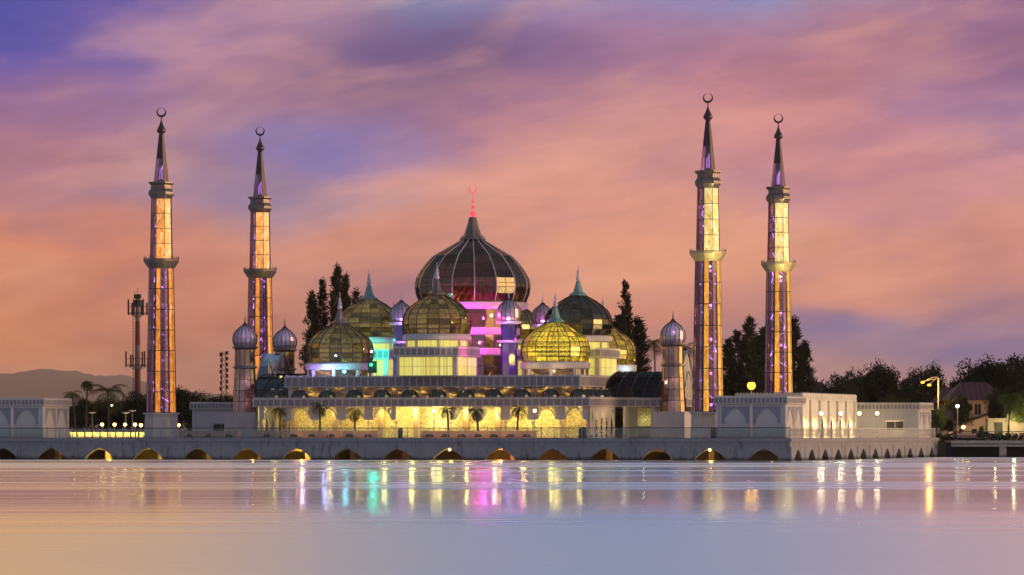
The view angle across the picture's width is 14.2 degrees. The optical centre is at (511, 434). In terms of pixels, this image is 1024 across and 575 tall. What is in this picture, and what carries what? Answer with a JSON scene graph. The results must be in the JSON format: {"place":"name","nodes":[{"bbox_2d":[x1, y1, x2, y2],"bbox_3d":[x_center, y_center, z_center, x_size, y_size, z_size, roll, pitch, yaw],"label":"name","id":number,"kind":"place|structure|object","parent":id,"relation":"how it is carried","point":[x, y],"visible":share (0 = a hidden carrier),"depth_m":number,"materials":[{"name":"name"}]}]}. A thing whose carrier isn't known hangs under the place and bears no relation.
{"place":"outdoors","nodes":[
{"label":"outdoors","id":0,"kind":"place"},
{"bbox_2d":[0,369,232,431],"bbox_3d":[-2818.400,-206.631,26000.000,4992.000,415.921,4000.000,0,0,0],"label":"hills","id":1,"kind":"structure","parent":0,"point":[43,383],"depth_m":25115.72,"materials":[{"name":"grey"}]},
{"bbox_2d":[125,287,147,431],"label":"telecom tower","id":2,"kind":"structure","parent":0,"point":[136,304],"depth_m":659.62,"materials":[{"name":"metal"}]},
{"bbox_2d":[0,437,939,460],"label":"promenade","id":3,"kind":"structure","parent":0,"point":[744,449],"depth_m":539.85,"materials":[{"name":"concrete"}]},
{"bbox_2d":[0,397,71,437],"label":"pavilion","id":4,"kind":"structure","parent":3,"relation":"on","point":[35,413],"depth_m":555.00,"materials":[{"name":"white stone"}]},
{"bbox_2d":[69,429,143,437],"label":"garden fence","id":5,"kind":"object","parent":3,"relation":"on","point":[101,434],"visible":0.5,"depth_m":599.95,"materials":[{"name":"beige stone"}]},
{"bbox_2d":[143,108,179,437],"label":"minaret","id":6,"kind":"object","parent":3,"relation":"on","point":[160,262],"visible":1,"depth_m":559.59,"materials":[{"name":"metal"}]},
{"bbox_2d":[179,431,240,437],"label":"planter wall","id":7,"kind":"structure","parent":3,"relation":"on","point":[207,434],"depth_m":548.88,"materials":[{"name":"stone"}]},
{"bbox_2d":[189,402,232,430],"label":"pavilion","id":8,"kind":"structure","parent":3,"relation":"on","point":[206,416],"depth_m":587.64,"materials":[{"name":"white stone"}]},
{"bbox_2d":[214,424,223,430],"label":"window","id":9,"kind":"structure","parent":8,"relation":"in","point":[217,427],"depth_m":587.18,"materials":[{"name":"glass"}]},
{"bbox_2d":[224,319,261,437],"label":"domed turret","id":10,"kind":"object","parent":3,"relation":"on","point":[241,416],"visible":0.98,"depth_m":566.14,"materials":[{"name":"stone"}]},
{"bbox_2d":[243,127,276,377],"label":"minaret","id":11,"kind":"object","parent":3,"relation":"on","point":[260,273],"visible":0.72,"depth_m":594.60,"materials":[{"name":"metal"}]},
{"bbox_2d":[253,431,281,437],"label":"planter wall","id":12,"kind":"structure","parent":3,"relation":"on","point":[267,434],"depth_m":546.33,"materials":[{"name":"stone"}]},
{"bbox_2d":[271,407,288,437],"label":"palm tree","id":13,"kind":"object","parent":3,"relation":"on","point":[281,413],"visible":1,"depth_m":546.15,"materials":[{"name":"green plant"}]},
{"bbox_2d":[272,321,296,373],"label":"domed turret","id":14,"kind":"object","parent":3,"relation":"on","point":[284,341],"visible":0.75,"depth_m":583.34,"materials":[{"name":"metal"}]},
{"bbox_2d":[310,402,326,430],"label":"palm tree","id":15,"kind":"object","parent":3,"relation":"on","point":[320,409],"visible":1,"depth_m":544.41,"materials":[{"name":"green plant"}]},
{"bbox_2d":[284,431,379,437],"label":"planter wall","id":16,"kind":"structure","parent":3,"relation":"on","point":[334,434],"depth_m":543.42,"materials":[{"name":"stone"}]},
{"bbox_2d":[347,407,362,430],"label":"palm tree","id":17,"kind":"object","parent":3,"relation":"on","point":[355,415],"visible":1,"depth_m":542.80,"materials":[{"name":"green plant"}]},
{"bbox_2d":[0,426,788,437],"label":"railing","id":18,"kind":"object","parent":3,"relation":"on","point":[84,428],"visible":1,"depth_m":534.34,"materials":[{"name":"metal"}]},
{"bbox_2d":[398,427,402,437],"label":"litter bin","id":19,"kind":"object","parent":3,"relation":"on","point":[400,433],"visible":1,"depth_m":538.35,"materials":[{"name":"metal"}]},
{"bbox_2d":[438,407,456,430],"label":"palm tree","id":20,"kind":"object","parent":3,"relation":"on","point":[444,412],"visible":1,"depth_m":538.87,"materials":[{"name":"green plant"}]},
{"bbox_2d":[252,185,692,437],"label":"mosque","id":21,"kind":"structure","parent":3,"relation":"on","point":[466,332],"depth_m":552.91,"materials":[{"name":"glass"}]},
{"bbox_2d":[467,408,484,430],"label":"palm tree","id":22,"kind":"object","parent":3,"relation":"on","point":[477,417],"visible":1,"depth_m":537.56,"materials":[{"name":"green plant"}]},
{"bbox_2d":[421,431,536,437],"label":"planter wall","id":23,"kind":"structure","parent":3,"relation":"on","point":[477,434],"depth_m":537.08,"materials":[{"name":"stone"}]},
{"bbox_2d":[510,405,528,430],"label":"palm tree","id":24,"kind":"object","parent":3,"relation":"on","point":[518,411],"visible":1,"depth_m":535.77,"materials":[{"name":"green plant"}]},
{"bbox_2d":[579,427,586,437],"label":"litter bin","id":25,"kind":"object","parent":3,"relation":"on","point":[584,432],"visible":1,"depth_m":530.48,"materials":[{"name":"metal"}]},
{"bbox_2d":[653,315,690,437],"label":"domed turret","id":26,"kind":"object","parent":3,"relation":"on","point":[672,413],"visible":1,"depth_m":547.09,"materials":[{"name":"stone"}]},
{"bbox_2d":[689,93,725,437],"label":"minaret","id":27,"kind":"object","parent":3,"relation":"on","point":[707,255],"visible":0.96,"depth_m":535.62,"materials":[{"name":"stone"}]},
{"bbox_2d":[711,428,715,437],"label":"litter bin","id":28,"kind":"object","parent":3,"relation":"on","point":[713,432],"visible":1,"depth_m":524.44,"materials":[{"name":"metal"}]},
{"bbox_2d":[747,380,755,392],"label":"street lamp","id":29,"kind":"object","parent":3,"relation":"on","point":[751,385],"visible":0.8,"depth_m":605.60,"materials":[{"name":"yellow glass"}]},
{"bbox_2d":[713,395,805,437],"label":"pavilion","id":30,"kind":"structure","parent":3,"relation":"on","point":[762,411],"depth_m":523.34,"materials":[{"name":"white stone"}]},
{"bbox_2d":[761,114,795,392],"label":"minaret","id":31,"kind":"object","parent":3,"relation":"on","point":[778,266],"visible":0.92,"depth_m":570.54,"materials":[{"name":"metal"}]},
{"bbox_2d":[735,392,856,437],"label":"side hall","id":32,"kind":"structure","parent":3,"relation":"on","point":[830,406],"depth_m":568.19,"materials":[{"name":"beige stone"}]},
{"bbox_2d":[858,411,860,437],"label":"street lamp","id":33,"kind":"object","parent":3,"relation":"on","point":[859,412],"visible":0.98,"depth_m":566.84,"materials":[{"name":"paint"}]},
{"bbox_2d":[789,426,934,437],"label":"railing","id":34,"kind":"object","parent":3,"relation":"on","point":[869,430],"visible":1,"depth_m":558.22,"materials":[{"name":"grey metal"}]},
{"bbox_2d":[875,411,878,437],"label":"street lamp","id":35,"kind":"object","parent":3,"relation":"on","point":[877,413],"visible":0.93,"depth_m":577.15,"materials":[{"name":"paint"}]},
{"bbox_2d":[857,402,933,437],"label":"pavilion","id":36,"kind":"structure","parent":3,"relation":"on","point":[904,415],"depth_m":596.80,"materials":[{"name":"white stone"}]},
{"bbox_2d":[887,421,902,430],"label":"window","id":37,"kind":"structure","parent":36,"relation":"in","point":[890,424],"depth_m":596.35,"materials":[{"name":"glass"}]},
{"bbox_2d":[0,457,1023,574],"bbox_3d":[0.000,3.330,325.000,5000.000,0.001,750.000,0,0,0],"label":"river","id":38,"kind":"structure","parent":0,"point":[927,516],"depth_m":164.83,"materials":[{"name":"liquid"}]},
{"bbox_2d":[945,441,1023,456],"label":"boardwalk","id":39,"kind":"structure","parent":38,"relation":"in","point":[984,448],"depth_m":607.00,"materials":[{"name":"concrete"}]},
{"bbox_2d":[957,433,975,440],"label":"bench","id":40,"kind":"object","parent":39,"relation":"on","point":[958,434],"visible":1,"depth_m":605.22,"materials":[{"name":"metal"}]},
{"bbox_2d":[954,431,1023,440],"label":"railing","id":41,"kind":"object","parent":39,"relation":"on","point":[985,431],"visible":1,"depth_m":600.26,"materials":[{"name":"metal"}]},
{"bbox_2d":[0,0,1023,433],"label":"sky","id":42,"kind":"structure","parent":0,"point":[577,127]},
{"bbox_2d":[590,434,945,456],"bbox_3d":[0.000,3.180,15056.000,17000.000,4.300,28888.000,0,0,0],"label":"ground","id":43,"kind":"structure","parent":0,"point":[941,448],"depth_m":612.00,"materials":[{"name":"grey concrete"}]},
{"bbox_2d":[62,390,81,431],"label":"palm tree","id":44,"kind":"object","parent":43,"relation":"on","point":[73,395],"visible":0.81,"depth_m":639.95,"materials":[{"name":"green plant"}]},
{"bbox_2d":[69,402,100,429],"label":"broadleaf tree","id":45,"kind":"object","parent":43,"relation":"on","point":[80,413],"visible":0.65,"depth_m":653.95,"materials":[{"name":"green plant"}]},
{"bbox_2d":[80,381,93,431],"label":"palm tree","id":46,"kind":"object","parent":43,"relation":"on","point":[86,384],"visible":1,"depth_m":639.64,"materials":[{"name":"green plant"}]},
{"bbox_2d":[74,397,119,429],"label":"broadleaf tree","id":47,"kind":"object","parent":43,"relation":"on","point":[100,413],"visible":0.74,"depth_m":658.37,"materials":[{"name":"green plant"}]},
{"bbox_2d":[88,384,128,431],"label":"palm tree","id":48,"kind":"object","parent":43,"relation":"on","point":[117,390],"visible":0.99,"depth_m":639.32,"materials":[{"name":"green plant"}]},
{"bbox_2d":[94,396,131,431],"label":"broadleaf tree","id":49,"kind":"object","parent":43,"relation":"on","point":[118,416],"visible":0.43,"depth_m":663.62,"materials":[{"name":"green plant"}]},
{"bbox_2d":[69,413,189,431],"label":"undergrowth","id":50,"kind":"object","parent":43,"relation":"on","point":[119,428],"visible":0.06,"depth_m":666.96,"materials":[{"name":"green plant"}]},
{"bbox_2d":[117,388,145,431],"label":"broadleaf tree","id":51,"kind":"object","parent":43,"relation":"on","point":[138,405],"visible":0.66,"depth_m":653.58,"materials":[{"name":"green plant"}]},
{"bbox_2d":[176,384,205,430],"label":"broadleaf tree","id":52,"kind":"object","parent":43,"relation":"on","point":[184,399],"visible":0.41,"depth_m":657.70,"materials":[{"name":"green plant"}]},
{"bbox_2d":[180,391,210,430],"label":"broadleaf tree","id":53,"kind":"object","parent":43,"relation":"on","point":[205,399],"visible":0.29,"depth_m":664.72,"materials":[{"name":"green plant"}]},
{"bbox_2d":[211,393,232,402],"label":"broadleaf tree","id":54,"kind":"object","parent":43,"relation":"on","point":[227,399],"visible":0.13,"depth_m":654.41,"materials":[{"name":"green plant"}]},
{"bbox_2d":[219,351,227,396],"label":"lattice mast","id":55,"kind":"object","parent":43,"relation":"on","point":[221,354],"visible":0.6,"depth_m":899.70,"materials":[{"name":"metal"}]},
{"bbox_2d":[297,289,320,373],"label":"conifer tree","id":56,"kind":"object","parent":43,"relation":"on","point":[312,313],"visible":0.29,"depth_m":639.76,"materials":[{"name":"green plant"}]},
{"bbox_2d":[315,276,328,330],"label":"conifer tree","id":57,"kind":"object","parent":43,"relation":"on","point":[321,303],"visible":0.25,"depth_m":644.78,"materials":[{"name":"green plant"}]},
{"bbox_2d":[326,261,347,323],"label":"conifer tree","id":58,"kind":"object","parent":43,"relation":"on","point":[337,276],"visible":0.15,"depth_m":639.61,"materials":[{"name":"green plant"}]},
{"bbox_2d":[341,271,351,309],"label":"conifer tree","id":59,"kind":"object","parent":43,"relation":"on","point":[346,285],"visible":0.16,"depth_m":649.71,"materials":[{"name":"green plant"}]},
{"bbox_2d":[350,287,362,303],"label":"conifer tree","id":60,"kind":"object","parent":43,"relation":"on","point":[356,295],"visible":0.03,"depth_m":647.77,"materials":[{"name":"green plant"}]},
{"bbox_2d":[601,312,626,437],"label":"conifer tree","id":61,"kind":"object","parent":43,"relation":"on","point":[617,431],"visible":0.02,"depth_m":649.68,"materials":[{"name":"green plant"}]},
{"bbox_2d":[615,280,638,434],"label":"conifer tree","id":62,"kind":"object","parent":43,"relation":"on","point":[627,314],"visible":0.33,"depth_m":639.82,"materials":[{"name":"green plant"}]},
{"bbox_2d":[615,315,651,421],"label":"conifer tree","id":63,"kind":"object","parent":43,"relation":"on","point":[639,334],"visible":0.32,"depth_m":643.47,"materials":[{"name":"green plant"}]},
{"bbox_2d":[644,338,662,371],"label":"palm tree","id":64,"kind":"object","parent":43,"relation":"on","point":[654,345],"visible":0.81,"depth_m":649.95,"materials":[{"name":"green plant"}]},
{"bbox_2d":[683,342,692,358],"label":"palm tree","id":65,"kind":"object","parent":43,"relation":"on","point":[688,349],"visible":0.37,"depth_m":648.89,"materials":[{"name":"green plant"}]},
{"bbox_2d":[596,389,822,437],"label":"undergrowth","id":66,"kind":"object","parent":43,"relation":"on","point":[621,435],"visible":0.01,"depth_m":689.46,"materials":[{"name":"green plant"}]},
{"bbox_2d":[722,336,736,395],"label":"conifer tree","id":67,"kind":"object","parent":43,"relation":"on","point":[726,350],"visible":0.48,"depth_m":667.54,"materials":[{"name":"green plant"}]},
{"bbox_2d":[723,329,744,395],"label":"conifer tree","id":68,"kind":"object","parent":43,"relation":"on","point":[736,340],"visible":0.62,"depth_m":663.80,"materials":[{"name":"green plant"}]},
{"bbox_2d":[732,313,763,394],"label":"conifer tree","id":69,"kind":"object","parent":43,"relation":"on","point":[747,344],"visible":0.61,"depth_m":659.56,"materials":[{"name":"green plant"}]},
{"bbox_2d":[751,326,764,391],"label":"conifer tree","id":70,"kind":"object","parent":43,"relation":"on","point":[761,343],"visible":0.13,"depth_m":671.61,"materials":[{"name":"green plant"}]},
{"bbox_2d":[791,315,810,392],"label":"conifer tree","id":71,"kind":"object","parent":43,"relation":"on","point":[797,353],"visible":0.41,"depth_m":679.55,"materials":[{"name":"green plant"}]},
{"bbox_2d":[796,339,817,393],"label":"conifer tree","id":72,"kind":"object","parent":43,"relation":"on","point":[810,379],"visible":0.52,"depth_m":683.49,"materials":[{"name":"green plant"}]},
{"bbox_2d":[816,371,865,422],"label":"broadleaf tree","id":73,"kind":"object","parent":43,"relation":"on","point":[838,385],"visible":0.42,"depth_m":689.71,"materials":[{"name":"green plant"}]},
{"bbox_2d":[841,362,889,402],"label":"broadleaf tree","id":74,"kind":"object","parent":43,"relation":"on","point":[870,389],"visible":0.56,"depth_m":694.76,"materials":[{"name":"green plant"}]},
{"bbox_2d":[866,358,900,401],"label":"broadleaf tree","id":75,"kind":"object","parent":43,"relation":"on","point":[889,379],"visible":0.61,"depth_m":699.81,"materials":[{"name":"green plant"}]},
{"bbox_2d":[875,392,909,402],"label":"broadleaf tree","id":76,"kind":"object","parent":43,"relation":"on","point":[888,399],"visible":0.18,"depth_m":649.67,"materials":[{"name":"green plant"}]},
{"bbox_2d":[893,377,910,391],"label":"broadleaf tree","id":77,"kind":"object","parent":43,"relation":"on","point":[903,381],"visible":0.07,"depth_m":707.03,"materials":[{"name":"green plant"}]},
{"bbox_2d":[896,377,932,402],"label":"broadleaf tree","id":78,"kind":"object","parent":43,"relation":"on","point":[913,394],"visible":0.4,"depth_m":688.71,"materials":[{"name":"green plant"}]},
{"bbox_2d":[831,390,1023,437],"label":"undergrowth","id":79,"kind":"object","parent":43,"relation":"on","point":[863,401],"visible":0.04,"depth_m":687.24,"materials":[{"name":"green plant"}]},
{"bbox_2d":[905,359,951,420],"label":"broadleaf tree","id":80,"kind":"object","parent":43,"relation":"on","point":[924,376],"visible":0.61,"depth_m":695.11,"materials":[{"name":"green plant"}]},
{"bbox_2d":[921,377,938,408],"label":"street lamp","id":81,"kind":"object","parent":43,"relation":"on","point":[930,385],"visible":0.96,"depth_m":639.89,"materials":[{"name":"yellow metal"}]},
{"bbox_2d":[931,407,946,433],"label":"broadleaf tree","id":82,"kind":"object","parent":43,"relation":"on","point":[938,419],"visible":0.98,"depth_m":629.38,"materials":[{"name":"green plant"}]},
{"bbox_2d":[940,417,956,432],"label":"broadleaf tree","id":83,"kind":"object","parent":43,"relation":"on","point":[949,427],"visible":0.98,"depth_m":631.72,"materials":[{"name":"green plant"}]},
{"bbox_2d":[942,397,960,431],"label":"palm tree","id":84,"kind":"object","parent":43,"relation":"on","point":[953,403],"visible":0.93,"depth_m":639.56,"materials":[{"name":"green plant"}]},
{"bbox_2d":[956,404,958,432],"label":"street lamp","id":85,"kind":"object","parent":43,"relation":"on","point":[957,405],"visible":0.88,"depth_m":627.95,"materials":[{"name":"grey metal"}]},
{"bbox_2d":[950,392,973,430],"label":"broadleaf tree","id":86,"kind":"object","parent":43,"relation":"on","point":[965,406],"visible":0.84,"depth_m":647.41,"materials":[{"name":"green plant"}]},
{"bbox_2d":[949,357,988,386],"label":"broadleaf tree","id":87,"kind":"object","parent":43,"relation":"on","point":[965,377],"visible":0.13,"depth_m":707.88,"materials":[{"name":"green plant"}]},
{"bbox_2d":[931,432,1023,440],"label":"hedge","id":88,"kind":"object","parent":43,"relation":"on","point":[1014,437],"visible":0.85,"depth_m":612.51,"materials":[{"name":"green plant"}]},
{"bbox_2d":[978,426,984,434],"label":"broadleaf tree","id":89,"kind":"object","parent":43,"relation":"on","point":[981,429],"visible":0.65,"depth_m":627.81,"materials":[{"name":"green plant"}]},
{"bbox_2d":[968,352,1021,412],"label":"broadleaf tree","id":90,"kind":"object","parent":43,"relation":"on","point":[1000,376],"visible":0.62,"depth_m":688.79,"materials":[{"name":"green plant"}]},
{"bbox_2d":[983,386,1008,417],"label":"broadleaf tree","id":91,"kind":"object","parent":43,"relation":"on","point":[995,408],"visible":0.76,"depth_m":649.02,"materials":[{"name":"green plant"}]},
{"bbox_2d":[984,410,1023,440],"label":"gatehouse","id":92,"kind":"object","parent":43,"relation":"on","point":[996,424],"visible":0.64,"depth_m":639.94,"materials":[{"name":"paint"}]},
{"bbox_2d":[994,422,1002,434],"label":"doorway","id":93,"kind":"structure","parent":92,"relation":"in","point":[998,426],"depth_m":639.95,"materials":[{"name":"metal"}]},
{"bbox_2d":[985,352,1023,401],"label":"broadleaf tree","id":94,"kind":"object","parent":43,"relation":"on","point":[1020,363],"visible":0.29,"depth_m":696.48,"materials":[{"name":"green plant"}]},
{"bbox_2d":[997,392,1023,433],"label":"palm tree","id":95,"kind":"object","parent":43,"relation":"on","point":[1011,402],"visible":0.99,"depth_m":631.26,"materials":[{"name":"green plant"}]},
{"bbox_2d":[1003,399,1023,423],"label":"broadleaf tree","id":96,"kind":"object","parent":43,"relation":"on","point":[1018,417],"visible":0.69,"depth_m":638.85,"materials":[{"name":"green plant"}]},
{"bbox_2d":[805,382,825,437],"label":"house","id":97,"kind":"structure","parent":0,"point":[820,388],"depth_m":702.43,"materials":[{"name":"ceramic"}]},
{"bbox_2d":[930,387,953,436],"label":"house","id":98,"kind":"structure","parent":0,"point":[943,391],"depth_m":676.76,"materials":[{"name":"ceramic"}]},
{"bbox_2d":[939,382,1003,440],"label":"house","id":99,"kind":"structure","parent":0,"point":[974,393],"depth_m":662.00,"materials":[{"name":"paint"}]},
{"bbox_2d":[974,403,981,414],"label":"window","id":100,"kind":"structure","parent":99,"relation":"in","point":[977,406],"depth_m":661.88,"materials":[{"name":"black glass"}]}
]}

